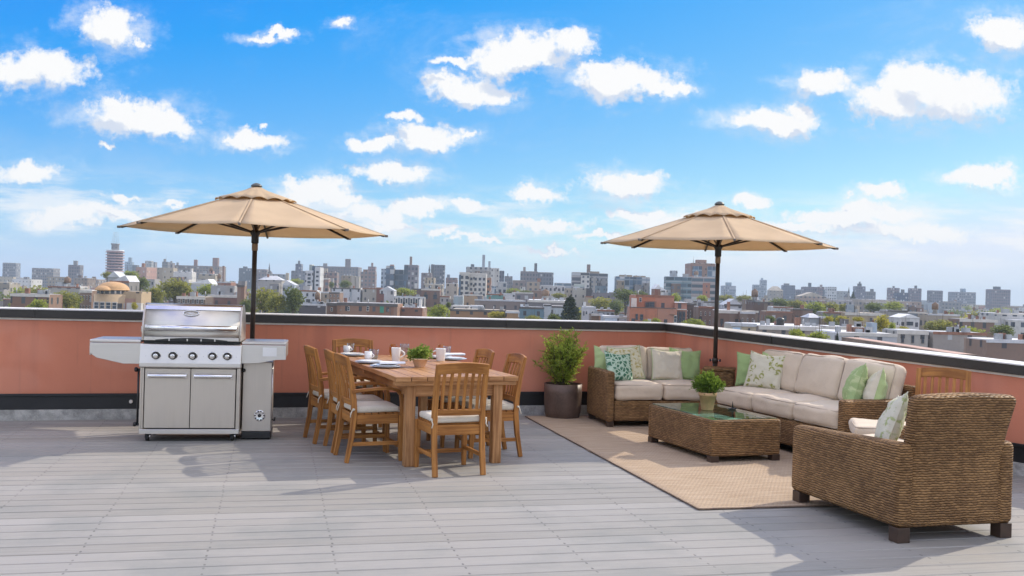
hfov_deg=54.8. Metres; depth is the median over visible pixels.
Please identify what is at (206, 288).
tree
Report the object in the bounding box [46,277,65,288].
block
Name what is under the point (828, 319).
tree
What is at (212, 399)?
door
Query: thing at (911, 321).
garage
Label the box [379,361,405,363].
napkin
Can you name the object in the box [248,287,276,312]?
tree
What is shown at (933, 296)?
apartment building
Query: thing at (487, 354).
dining chair
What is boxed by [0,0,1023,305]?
sky
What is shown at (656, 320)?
bush
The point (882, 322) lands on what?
tree
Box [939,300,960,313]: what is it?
block
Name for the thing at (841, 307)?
tree
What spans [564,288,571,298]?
house
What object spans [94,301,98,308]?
window
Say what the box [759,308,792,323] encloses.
row house
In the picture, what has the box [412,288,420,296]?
apartment building
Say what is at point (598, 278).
apartment building
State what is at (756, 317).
house
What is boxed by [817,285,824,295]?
apartment building
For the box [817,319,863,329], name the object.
row house
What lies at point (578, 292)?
apartment building
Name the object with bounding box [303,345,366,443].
dining chair
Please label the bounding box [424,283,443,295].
row house
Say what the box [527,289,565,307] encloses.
warehouse
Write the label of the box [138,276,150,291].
tree
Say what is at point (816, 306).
tree
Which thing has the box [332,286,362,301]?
warehouse
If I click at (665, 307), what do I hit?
stucco building
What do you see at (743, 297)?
tree
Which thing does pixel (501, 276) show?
apartment building
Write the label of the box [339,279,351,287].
tree
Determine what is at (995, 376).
parapet wall
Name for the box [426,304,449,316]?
tree
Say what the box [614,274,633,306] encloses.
apartment building
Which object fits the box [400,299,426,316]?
brick building
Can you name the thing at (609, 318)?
garage
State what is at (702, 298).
tree
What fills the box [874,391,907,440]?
throw pillow
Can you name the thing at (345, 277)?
apartment building
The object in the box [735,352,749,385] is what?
throw pillow
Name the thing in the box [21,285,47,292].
street tree
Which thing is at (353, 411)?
dining chair
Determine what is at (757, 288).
apartment building
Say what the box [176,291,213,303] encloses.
brick house
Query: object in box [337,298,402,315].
brick building
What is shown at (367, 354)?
mug
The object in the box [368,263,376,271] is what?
apartment building
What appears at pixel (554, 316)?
tree
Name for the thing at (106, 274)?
tree
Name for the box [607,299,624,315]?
tree
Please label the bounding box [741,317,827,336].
warehouse
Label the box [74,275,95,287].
block
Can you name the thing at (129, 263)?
apartment building
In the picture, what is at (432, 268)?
apartment building
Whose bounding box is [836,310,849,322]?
tree
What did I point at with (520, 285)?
apartment building
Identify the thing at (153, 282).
house
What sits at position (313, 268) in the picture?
apartment building
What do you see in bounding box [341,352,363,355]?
dinner plate
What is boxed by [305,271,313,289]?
apartment building
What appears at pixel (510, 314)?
brick building
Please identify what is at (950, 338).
house
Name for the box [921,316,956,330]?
tree
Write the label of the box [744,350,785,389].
throw pillow
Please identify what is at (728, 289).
apartment building
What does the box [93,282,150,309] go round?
domed building
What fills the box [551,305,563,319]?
shed
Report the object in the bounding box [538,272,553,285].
apartment building
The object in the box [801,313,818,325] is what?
shed
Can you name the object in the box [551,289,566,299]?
tree
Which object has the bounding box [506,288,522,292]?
tree
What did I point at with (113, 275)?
house
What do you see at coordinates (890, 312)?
warehouse
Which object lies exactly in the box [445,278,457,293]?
apartment building
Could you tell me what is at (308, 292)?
house
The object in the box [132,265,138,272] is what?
apartment building
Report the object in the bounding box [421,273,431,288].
school
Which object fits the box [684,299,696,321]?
brick house
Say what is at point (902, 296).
apartment building
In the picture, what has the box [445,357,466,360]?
dinner plate
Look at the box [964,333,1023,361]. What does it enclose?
brick building
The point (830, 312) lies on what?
warehouse
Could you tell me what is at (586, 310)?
house
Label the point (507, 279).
apartment building
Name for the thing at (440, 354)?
pitcher
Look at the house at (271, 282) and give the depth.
430.00 m
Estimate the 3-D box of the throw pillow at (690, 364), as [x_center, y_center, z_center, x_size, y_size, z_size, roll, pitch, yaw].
[2.130,0.942,12.162,0.406,0.407,0.140,6,-18,-5]
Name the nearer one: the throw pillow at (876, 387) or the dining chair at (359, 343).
the throw pillow at (876, 387)
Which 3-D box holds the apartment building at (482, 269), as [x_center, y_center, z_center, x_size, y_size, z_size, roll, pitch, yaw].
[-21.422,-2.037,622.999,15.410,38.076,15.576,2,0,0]
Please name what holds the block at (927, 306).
on the ground
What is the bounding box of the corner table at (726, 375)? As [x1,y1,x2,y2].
[702,366,735,403]
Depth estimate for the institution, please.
1020.00 m
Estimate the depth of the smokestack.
700.00 m
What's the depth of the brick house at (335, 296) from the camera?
320.00 m
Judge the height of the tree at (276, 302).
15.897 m
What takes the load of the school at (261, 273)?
on the ground
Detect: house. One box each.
[3,298,10,306]
[10,288,62,307]
[108,271,124,281]
[110,275,139,291]
[146,279,159,290]
[163,297,176,302]
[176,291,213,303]
[188,279,216,295]
[197,267,217,281]
[257,274,284,295]
[282,280,298,308]
[296,286,320,312]
[318,287,328,303]
[329,292,342,302]
[376,287,382,302]
[379,286,396,302]
[394,293,425,306]
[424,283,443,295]
[440,296,450,316]
[470,305,483,308]
[503,293,514,299]
[512,290,532,303]
[532,289,542,298]
[543,304,551,319]
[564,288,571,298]
[581,302,595,319]
[584,296,592,305]
[589,313,598,320]
[595,307,614,314]
[651,284,660,294]
[660,287,667,294]
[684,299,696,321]
[693,301,713,325]
[738,311,755,322]
[742,299,751,309]
[742,310,758,322]
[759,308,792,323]
[767,306,792,310]
[786,305,812,323]
[795,292,825,303]
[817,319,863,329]
[850,299,895,311]
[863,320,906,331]
[925,325,986,352]
[948,314,997,337]
[962,307,980,316]
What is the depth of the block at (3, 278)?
933.37 m
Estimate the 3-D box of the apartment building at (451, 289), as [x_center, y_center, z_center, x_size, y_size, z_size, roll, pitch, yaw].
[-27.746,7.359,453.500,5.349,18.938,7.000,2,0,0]
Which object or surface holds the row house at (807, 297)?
on the ground
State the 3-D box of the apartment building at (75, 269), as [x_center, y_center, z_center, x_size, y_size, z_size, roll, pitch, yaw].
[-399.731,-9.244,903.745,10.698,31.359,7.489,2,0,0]
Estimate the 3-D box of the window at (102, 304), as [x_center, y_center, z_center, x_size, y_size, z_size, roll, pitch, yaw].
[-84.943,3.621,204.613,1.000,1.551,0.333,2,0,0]
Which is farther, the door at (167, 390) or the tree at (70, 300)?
the tree at (70, 300)
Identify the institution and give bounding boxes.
[175,258,225,281]
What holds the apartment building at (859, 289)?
on the ground
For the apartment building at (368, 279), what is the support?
on the ground
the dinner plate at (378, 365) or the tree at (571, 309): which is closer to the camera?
the dinner plate at (378, 365)
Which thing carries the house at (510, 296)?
on the ground
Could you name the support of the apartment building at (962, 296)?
on the ground
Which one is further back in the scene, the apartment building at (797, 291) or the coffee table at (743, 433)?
the apartment building at (797, 291)
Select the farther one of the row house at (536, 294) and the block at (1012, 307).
the block at (1012, 307)
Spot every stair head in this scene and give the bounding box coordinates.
[719,299,741,310]
[819,316,826,324]
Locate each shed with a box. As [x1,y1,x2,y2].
[486,292,502,298]
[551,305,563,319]
[724,322,741,329]
[736,322,756,330]
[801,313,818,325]
[882,328,928,346]
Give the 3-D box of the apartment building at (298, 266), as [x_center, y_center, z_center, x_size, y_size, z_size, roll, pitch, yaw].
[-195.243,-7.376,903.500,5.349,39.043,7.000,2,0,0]
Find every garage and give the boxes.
[451,305,469,308]
[601,315,618,320]
[619,314,626,320]
[889,313,918,329]
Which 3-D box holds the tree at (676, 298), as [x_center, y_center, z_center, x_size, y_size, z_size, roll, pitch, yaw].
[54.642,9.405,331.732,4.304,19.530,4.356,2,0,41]
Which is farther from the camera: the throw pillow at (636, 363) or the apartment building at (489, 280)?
the apartment building at (489, 280)
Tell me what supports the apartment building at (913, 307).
on the ground
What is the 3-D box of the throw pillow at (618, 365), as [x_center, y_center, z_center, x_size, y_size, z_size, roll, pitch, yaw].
[1.278,0.941,11.818,0.376,0.377,0.156,9,-27,-26]
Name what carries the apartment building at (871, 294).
on the ground
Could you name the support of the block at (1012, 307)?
on the ground
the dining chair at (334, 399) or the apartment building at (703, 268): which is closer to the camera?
the dining chair at (334, 399)
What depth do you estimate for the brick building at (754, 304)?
330.07 m
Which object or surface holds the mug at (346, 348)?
on the dining table at (410, 381)
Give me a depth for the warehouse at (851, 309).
276.00 m
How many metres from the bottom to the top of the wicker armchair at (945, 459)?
0.990 m
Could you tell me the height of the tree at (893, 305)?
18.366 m
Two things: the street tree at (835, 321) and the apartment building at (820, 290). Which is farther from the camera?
the apartment building at (820, 290)
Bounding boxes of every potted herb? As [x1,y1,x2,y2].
[406,344,433,366]
[689,369,725,409]
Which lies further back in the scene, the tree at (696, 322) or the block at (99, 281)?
the block at (99, 281)
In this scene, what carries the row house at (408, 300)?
on the ground
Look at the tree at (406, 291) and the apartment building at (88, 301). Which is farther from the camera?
the tree at (406, 291)
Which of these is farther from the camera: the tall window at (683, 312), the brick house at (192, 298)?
the brick house at (192, 298)
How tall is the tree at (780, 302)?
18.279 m
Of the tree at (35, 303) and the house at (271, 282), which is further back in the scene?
the house at (271, 282)
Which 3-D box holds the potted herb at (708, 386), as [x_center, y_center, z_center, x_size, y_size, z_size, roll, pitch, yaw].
[1.984,1.020,9.988,0.386,0.422,0.318,2,0,0]
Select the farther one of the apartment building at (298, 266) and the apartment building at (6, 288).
the apartment building at (298, 266)
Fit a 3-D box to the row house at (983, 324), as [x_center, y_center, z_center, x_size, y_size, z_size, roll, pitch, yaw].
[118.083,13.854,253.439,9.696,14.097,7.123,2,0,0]
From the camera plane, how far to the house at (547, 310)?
260.00 m
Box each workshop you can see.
[299,291,326,313]
[519,304,543,318]
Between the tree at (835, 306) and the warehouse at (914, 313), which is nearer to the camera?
the warehouse at (914, 313)
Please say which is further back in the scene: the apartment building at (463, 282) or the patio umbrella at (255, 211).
the apartment building at (463, 282)
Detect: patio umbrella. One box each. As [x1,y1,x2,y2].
[117,183,387,338]
[600,201,838,365]
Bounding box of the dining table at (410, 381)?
[346,355,517,466]
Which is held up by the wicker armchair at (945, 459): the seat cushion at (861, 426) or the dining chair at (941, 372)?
the seat cushion at (861, 426)
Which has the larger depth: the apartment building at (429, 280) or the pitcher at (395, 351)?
the apartment building at (429, 280)
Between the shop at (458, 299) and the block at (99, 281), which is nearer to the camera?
the shop at (458, 299)
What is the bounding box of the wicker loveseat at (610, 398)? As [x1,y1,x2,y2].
[587,345,699,426]
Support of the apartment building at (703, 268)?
on the ground
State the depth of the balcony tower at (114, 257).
795.04 m
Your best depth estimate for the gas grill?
9.70 m
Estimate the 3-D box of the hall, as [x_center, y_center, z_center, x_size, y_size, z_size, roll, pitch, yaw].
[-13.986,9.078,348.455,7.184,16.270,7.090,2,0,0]
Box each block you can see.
[0,276,15,282]
[12,277,41,288]
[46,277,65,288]
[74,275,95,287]
[92,277,105,286]
[761,295,772,301]
[923,303,938,313]
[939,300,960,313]
[943,308,966,313]
[961,304,975,309]
[1000,306,1018,311]
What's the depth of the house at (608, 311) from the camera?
245.00 m
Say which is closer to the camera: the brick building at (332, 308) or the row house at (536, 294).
the brick building at (332, 308)
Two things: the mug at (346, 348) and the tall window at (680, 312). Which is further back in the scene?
the tall window at (680, 312)
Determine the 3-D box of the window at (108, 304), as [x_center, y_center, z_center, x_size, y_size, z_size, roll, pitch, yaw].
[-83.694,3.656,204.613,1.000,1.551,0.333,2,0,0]
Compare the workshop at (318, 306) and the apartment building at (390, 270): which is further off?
the apartment building at (390, 270)
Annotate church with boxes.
[843,289,850,299]
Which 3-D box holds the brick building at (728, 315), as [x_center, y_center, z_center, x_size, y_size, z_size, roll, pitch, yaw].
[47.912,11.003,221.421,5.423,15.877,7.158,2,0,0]
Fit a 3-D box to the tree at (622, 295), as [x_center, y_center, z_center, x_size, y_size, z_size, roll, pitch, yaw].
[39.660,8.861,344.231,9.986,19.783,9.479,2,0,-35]
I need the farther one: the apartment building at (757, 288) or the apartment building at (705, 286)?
the apartment building at (757, 288)
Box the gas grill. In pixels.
[89,302,287,440]
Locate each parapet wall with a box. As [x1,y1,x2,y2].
[0,307,665,420]
[665,323,1023,475]
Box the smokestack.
[222,266,224,281]
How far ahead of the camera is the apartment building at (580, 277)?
660.00 m
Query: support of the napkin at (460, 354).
on the dinner plate
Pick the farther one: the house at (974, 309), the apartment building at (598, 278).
the apartment building at (598, 278)
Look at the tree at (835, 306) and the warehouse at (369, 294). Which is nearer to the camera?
the tree at (835, 306)
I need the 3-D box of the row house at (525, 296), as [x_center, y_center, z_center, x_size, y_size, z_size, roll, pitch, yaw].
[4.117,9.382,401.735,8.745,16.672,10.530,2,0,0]
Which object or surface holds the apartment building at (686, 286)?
on the ground
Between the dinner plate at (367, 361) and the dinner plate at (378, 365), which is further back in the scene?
the dinner plate at (367, 361)
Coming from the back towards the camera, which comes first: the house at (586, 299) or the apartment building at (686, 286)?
the apartment building at (686, 286)
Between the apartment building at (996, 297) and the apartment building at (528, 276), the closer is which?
the apartment building at (528, 276)
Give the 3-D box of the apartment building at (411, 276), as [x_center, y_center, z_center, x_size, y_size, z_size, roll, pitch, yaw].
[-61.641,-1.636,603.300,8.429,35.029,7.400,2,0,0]
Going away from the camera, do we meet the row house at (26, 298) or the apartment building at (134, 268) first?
the row house at (26, 298)
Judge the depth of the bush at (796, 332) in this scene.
118.85 m
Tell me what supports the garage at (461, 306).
on the ground
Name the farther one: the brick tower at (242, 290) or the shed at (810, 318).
the brick tower at (242, 290)
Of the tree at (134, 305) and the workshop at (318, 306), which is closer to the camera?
the tree at (134, 305)
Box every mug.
[343,346,351,351]
[364,351,373,358]
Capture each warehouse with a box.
[172,268,195,284]
[269,274,285,280]
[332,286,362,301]
[362,288,375,301]
[475,296,524,310]
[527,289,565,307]
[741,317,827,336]
[816,308,841,322]
[834,304,883,326]
[879,310,907,318]
[908,311,925,316]
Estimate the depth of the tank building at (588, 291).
440.00 m
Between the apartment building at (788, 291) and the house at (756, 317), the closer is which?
the house at (756, 317)
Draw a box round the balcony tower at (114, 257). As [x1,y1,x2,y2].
[105,232,124,279]
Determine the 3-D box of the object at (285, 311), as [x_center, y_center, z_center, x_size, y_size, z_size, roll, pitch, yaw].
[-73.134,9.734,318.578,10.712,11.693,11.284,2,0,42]
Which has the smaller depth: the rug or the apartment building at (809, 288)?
the rug
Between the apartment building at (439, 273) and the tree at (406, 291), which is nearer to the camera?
the tree at (406, 291)
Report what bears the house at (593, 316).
on the ground
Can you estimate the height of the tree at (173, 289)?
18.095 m
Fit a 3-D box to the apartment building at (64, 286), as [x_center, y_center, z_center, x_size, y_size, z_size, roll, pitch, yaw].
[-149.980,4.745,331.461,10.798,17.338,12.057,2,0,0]
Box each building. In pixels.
[0,280,19,306]
[2,263,20,278]
[32,268,59,289]
[48,277,89,308]
[68,261,83,284]
[79,290,96,308]
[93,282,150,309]
[125,258,133,271]
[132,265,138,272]
[136,263,156,290]
[145,261,153,266]
[154,267,162,285]
[162,259,169,267]
[162,268,176,291]
[170,261,174,267]
[207,285,236,304]
[217,274,235,285]
[239,266,251,288]
[291,271,305,289]
[295,261,302,270]
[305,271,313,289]
[312,266,317,289]
[314,267,323,291]
[323,278,330,291]
[324,268,338,291]
[326,302,336,314]
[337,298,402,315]
[341,275,350,287]
[360,269,376,288]
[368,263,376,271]
[381,269,385,287]
[386,265,394,288]
[394,270,403,295]
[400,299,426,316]
[404,257,418,295]
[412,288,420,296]
[421,286,440,313]
[424,277,435,283]
[431,264,433,277]
[434,265,444,289]
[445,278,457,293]
[446,283,457,298]
[450,306,505,317]
[459,272,469,294]
[466,255,490,277]
[469,272,486,296]
[487,277,491,293]
[490,268,498,293]
[497,282,506,293]
[499,271,503,281]
[504,273,512,290]
[505,310,519,318]
[512,280,525,290]
[520,263,537,289]
[527,278,540,291]
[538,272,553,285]
[554,283,570,287]
[571,264,589,287]
[572,284,585,310]
[586,288,592,295]
[589,271,607,292]
[595,285,605,292]
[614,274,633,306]
[627,291,687,322]
[633,275,649,294]
[664,271,682,301]
[682,274,691,301]
[685,256,714,276]
[691,271,714,300]
[692,298,714,306]
[711,302,739,327]
[720,282,735,295]
[746,289,773,322]
[752,285,760,300]
[759,278,766,297]
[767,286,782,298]
[781,283,794,301]
[795,289,800,295]
[801,283,816,293]
[814,322,897,342]
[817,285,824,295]
[825,287,836,299]
[836,291,847,299]
[853,282,865,298]
[865,289,875,298]
[887,286,899,299]
[892,301,923,311]
[894,289,907,300]
[908,286,921,301]
[918,302,959,330]
[927,290,942,302]
[948,289,975,304]
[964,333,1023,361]
[978,309,1023,338]
[985,287,1010,308]
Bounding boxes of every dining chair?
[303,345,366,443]
[323,349,385,452]
[332,338,382,427]
[333,353,403,462]
[414,362,489,477]
[426,348,494,447]
[454,353,526,458]
[915,367,970,394]
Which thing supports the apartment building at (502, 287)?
on the ground
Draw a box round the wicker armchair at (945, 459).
[792,392,1015,543]
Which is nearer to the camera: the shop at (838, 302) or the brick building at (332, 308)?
the brick building at (332, 308)
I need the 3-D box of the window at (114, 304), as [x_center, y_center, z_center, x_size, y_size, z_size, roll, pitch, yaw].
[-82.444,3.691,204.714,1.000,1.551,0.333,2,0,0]
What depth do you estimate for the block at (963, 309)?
855.64 m
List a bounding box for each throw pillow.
[594,345,606,369]
[604,350,632,380]
[607,345,645,378]
[651,348,682,379]
[669,347,700,380]
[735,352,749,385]
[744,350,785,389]
[842,363,867,399]
[863,368,887,398]
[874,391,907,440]
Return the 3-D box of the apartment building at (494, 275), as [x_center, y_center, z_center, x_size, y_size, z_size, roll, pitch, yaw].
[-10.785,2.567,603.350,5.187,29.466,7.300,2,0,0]
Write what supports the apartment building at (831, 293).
on the ground
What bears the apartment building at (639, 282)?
on the ground
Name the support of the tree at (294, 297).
on the ground
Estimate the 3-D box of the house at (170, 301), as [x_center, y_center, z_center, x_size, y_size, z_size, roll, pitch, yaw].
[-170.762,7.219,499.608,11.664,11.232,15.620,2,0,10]
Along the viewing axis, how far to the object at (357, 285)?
560.00 m
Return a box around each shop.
[454,295,463,304]
[827,300,852,304]
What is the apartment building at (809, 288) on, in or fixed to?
on the ground
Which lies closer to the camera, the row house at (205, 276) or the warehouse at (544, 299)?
the warehouse at (544, 299)
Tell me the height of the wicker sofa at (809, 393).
0.989 m
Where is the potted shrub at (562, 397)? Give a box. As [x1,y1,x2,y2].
[531,326,588,418]
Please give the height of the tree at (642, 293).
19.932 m
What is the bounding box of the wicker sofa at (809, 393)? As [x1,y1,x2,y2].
[716,349,914,445]
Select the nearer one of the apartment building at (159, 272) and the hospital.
the apartment building at (159, 272)
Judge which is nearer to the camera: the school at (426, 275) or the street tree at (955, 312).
the street tree at (955, 312)
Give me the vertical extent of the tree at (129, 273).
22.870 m
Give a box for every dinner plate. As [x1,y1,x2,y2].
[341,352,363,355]
[355,359,381,363]
[370,363,399,367]
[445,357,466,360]
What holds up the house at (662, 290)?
on the ground
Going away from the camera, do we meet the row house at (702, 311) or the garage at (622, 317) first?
the garage at (622, 317)
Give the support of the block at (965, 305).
on the ground
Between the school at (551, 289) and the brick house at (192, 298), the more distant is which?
the school at (551, 289)
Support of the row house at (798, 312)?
on the ground
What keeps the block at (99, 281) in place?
on the ground
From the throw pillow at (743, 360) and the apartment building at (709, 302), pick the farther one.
the apartment building at (709, 302)
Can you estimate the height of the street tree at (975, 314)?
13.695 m
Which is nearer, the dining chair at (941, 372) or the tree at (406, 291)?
the dining chair at (941, 372)
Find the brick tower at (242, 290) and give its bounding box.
[237,281,246,304]
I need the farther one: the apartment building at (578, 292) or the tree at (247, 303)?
the apartment building at (578, 292)
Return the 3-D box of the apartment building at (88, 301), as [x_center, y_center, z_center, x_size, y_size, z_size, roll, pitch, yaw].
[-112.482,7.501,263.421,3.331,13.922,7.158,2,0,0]
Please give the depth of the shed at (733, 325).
150.00 m
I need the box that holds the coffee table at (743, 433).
[648,403,779,462]
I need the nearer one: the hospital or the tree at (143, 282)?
the tree at (143, 282)
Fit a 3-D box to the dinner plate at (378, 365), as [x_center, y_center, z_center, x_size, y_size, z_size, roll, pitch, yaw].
[-1.222,0.751,9.501,0.300,0.029,0.300,2,0,0]
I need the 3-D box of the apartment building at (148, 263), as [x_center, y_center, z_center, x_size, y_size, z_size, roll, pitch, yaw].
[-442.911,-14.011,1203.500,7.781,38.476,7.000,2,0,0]
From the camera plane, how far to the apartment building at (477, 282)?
432.00 m
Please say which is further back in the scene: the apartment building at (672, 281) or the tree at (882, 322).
the apartment building at (672, 281)
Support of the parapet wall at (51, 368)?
on the roof slab
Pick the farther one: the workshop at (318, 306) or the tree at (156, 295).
the workshop at (318, 306)
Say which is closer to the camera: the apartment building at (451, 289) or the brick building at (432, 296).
the brick building at (432, 296)
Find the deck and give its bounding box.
[0,414,1023,575]
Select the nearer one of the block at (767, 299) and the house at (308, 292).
the house at (308, 292)
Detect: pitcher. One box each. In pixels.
[391,347,404,360]
[431,348,445,360]
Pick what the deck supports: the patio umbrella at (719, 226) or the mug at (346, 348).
the patio umbrella at (719, 226)
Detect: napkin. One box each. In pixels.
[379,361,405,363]
[445,353,464,355]
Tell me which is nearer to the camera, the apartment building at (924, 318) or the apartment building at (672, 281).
the apartment building at (924, 318)
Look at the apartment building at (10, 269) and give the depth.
1100.00 m
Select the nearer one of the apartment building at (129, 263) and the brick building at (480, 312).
the brick building at (480, 312)
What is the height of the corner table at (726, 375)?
0.721 m
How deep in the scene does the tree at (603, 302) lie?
332.71 m
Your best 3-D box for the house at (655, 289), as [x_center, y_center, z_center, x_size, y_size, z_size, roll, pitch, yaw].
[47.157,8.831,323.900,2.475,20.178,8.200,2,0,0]
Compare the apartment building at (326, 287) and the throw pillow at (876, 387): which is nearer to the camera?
the throw pillow at (876, 387)
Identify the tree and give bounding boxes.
[1,287,30,306]
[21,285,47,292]
[26,297,48,307]
[54,290,84,307]
[100,270,111,281]
[124,265,140,277]
[131,301,137,309]
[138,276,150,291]
[146,286,167,302]
[154,278,191,302]
[196,283,214,295]
[239,297,250,312]
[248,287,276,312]
[263,289,286,312]
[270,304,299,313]
[283,285,306,313]
[291,277,303,284]
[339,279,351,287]
[397,286,416,295]
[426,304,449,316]
[487,308,505,317]
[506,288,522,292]
[524,312,541,318]
[547,313,560,319]
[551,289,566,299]
[557,294,581,319]
[588,297,611,308]
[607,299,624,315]
[611,287,640,315]
[635,285,647,294]
[672,287,680,301]
[681,306,705,325]
[693,293,707,300]
[719,294,734,300]
[735,290,751,301]
[765,314,775,322]
[768,297,788,306]
[785,298,806,307]
[801,298,825,313]
[819,313,839,324]
[822,301,838,311]
[823,316,833,324]
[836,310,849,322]
[837,302,847,311]
[852,307,865,321]
[864,301,884,312]
[874,312,889,331]
[882,297,905,309]
[888,320,895,328]
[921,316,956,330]
[947,307,963,316]
[959,321,984,332]
[963,310,979,315]
[985,308,1000,312]
[988,320,1015,335]
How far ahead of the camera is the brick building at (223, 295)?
263.40 m
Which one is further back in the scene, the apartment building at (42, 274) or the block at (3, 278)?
the apartment building at (42, 274)
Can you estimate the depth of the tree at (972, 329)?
191.44 m
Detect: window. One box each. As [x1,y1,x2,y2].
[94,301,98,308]
[100,302,104,308]
[106,302,110,308]
[112,302,116,309]
[679,311,681,322]
[682,311,685,321]
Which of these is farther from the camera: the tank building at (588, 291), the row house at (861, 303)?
the row house at (861, 303)
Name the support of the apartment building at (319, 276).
on the ground
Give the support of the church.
on the ground
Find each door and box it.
[144,368,190,427]
[190,369,235,427]
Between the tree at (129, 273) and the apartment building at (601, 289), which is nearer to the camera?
the tree at (129, 273)
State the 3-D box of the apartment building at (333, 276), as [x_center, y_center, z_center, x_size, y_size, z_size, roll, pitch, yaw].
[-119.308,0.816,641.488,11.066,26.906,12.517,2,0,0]
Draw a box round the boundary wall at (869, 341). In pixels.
[842,337,976,355]
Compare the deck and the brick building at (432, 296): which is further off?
the brick building at (432, 296)
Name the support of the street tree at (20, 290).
on the ground
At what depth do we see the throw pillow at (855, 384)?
9.48 m
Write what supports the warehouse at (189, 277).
on the ground
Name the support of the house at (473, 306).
on the ground
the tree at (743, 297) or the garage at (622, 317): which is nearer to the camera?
the garage at (622, 317)
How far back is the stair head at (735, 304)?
235.00 m
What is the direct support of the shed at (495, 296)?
on the ground
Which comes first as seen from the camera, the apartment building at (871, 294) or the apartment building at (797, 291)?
the apartment building at (871, 294)
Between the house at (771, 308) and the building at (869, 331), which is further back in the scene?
the house at (771, 308)
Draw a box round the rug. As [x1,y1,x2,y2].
[525,416,837,509]
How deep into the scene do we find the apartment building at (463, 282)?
429.88 m
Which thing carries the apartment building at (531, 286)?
on the ground
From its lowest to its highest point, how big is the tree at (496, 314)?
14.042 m
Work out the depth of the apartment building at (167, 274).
560.00 m
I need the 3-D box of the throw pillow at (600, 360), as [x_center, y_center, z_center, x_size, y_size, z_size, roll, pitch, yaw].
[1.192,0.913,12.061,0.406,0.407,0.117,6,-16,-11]
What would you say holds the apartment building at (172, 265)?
on the ground
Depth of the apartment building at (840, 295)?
1000.00 m
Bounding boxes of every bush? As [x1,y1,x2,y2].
[651,313,661,321]
[789,308,806,336]
[806,317,830,338]
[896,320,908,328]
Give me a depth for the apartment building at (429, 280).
560.00 m
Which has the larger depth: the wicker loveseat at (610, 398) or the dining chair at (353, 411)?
the wicker loveseat at (610, 398)
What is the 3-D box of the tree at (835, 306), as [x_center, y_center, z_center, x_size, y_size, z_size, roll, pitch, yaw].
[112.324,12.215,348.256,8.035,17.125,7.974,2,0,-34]
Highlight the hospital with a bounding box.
[318,259,361,287]
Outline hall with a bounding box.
[462,292,482,304]
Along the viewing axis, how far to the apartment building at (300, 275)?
860.00 m
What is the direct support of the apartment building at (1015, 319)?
on the ground
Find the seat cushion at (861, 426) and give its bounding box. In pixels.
[849,418,905,434]
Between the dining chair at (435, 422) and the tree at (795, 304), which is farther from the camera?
the tree at (795, 304)
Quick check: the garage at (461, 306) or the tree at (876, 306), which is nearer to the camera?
the garage at (461, 306)
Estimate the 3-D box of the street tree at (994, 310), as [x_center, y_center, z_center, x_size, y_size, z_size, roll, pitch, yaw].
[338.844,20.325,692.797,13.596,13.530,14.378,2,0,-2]
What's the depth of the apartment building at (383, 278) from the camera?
640.00 m
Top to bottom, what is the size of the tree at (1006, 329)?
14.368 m
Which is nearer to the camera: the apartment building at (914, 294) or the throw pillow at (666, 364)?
the throw pillow at (666, 364)
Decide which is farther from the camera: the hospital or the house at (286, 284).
the hospital
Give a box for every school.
[256,269,268,289]
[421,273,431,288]
[540,283,564,299]
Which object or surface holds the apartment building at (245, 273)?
on the ground
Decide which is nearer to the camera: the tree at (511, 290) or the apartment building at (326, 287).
the tree at (511, 290)
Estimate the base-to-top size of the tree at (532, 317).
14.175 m
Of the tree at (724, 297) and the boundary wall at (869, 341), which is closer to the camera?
the boundary wall at (869, 341)
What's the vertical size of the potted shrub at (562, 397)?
1.146 m
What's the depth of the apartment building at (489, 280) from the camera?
450.00 m
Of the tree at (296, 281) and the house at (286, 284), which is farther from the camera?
the tree at (296, 281)
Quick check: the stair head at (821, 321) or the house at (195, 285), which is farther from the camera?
the house at (195, 285)
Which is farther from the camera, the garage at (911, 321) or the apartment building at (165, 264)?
the apartment building at (165, 264)
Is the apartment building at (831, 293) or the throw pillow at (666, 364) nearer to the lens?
the throw pillow at (666, 364)
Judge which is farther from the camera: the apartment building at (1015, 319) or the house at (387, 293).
the house at (387, 293)
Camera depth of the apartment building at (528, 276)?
720.00 m
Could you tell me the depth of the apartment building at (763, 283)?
1190.00 m
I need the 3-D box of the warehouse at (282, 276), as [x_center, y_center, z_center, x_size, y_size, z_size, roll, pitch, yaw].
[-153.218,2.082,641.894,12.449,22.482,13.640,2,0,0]

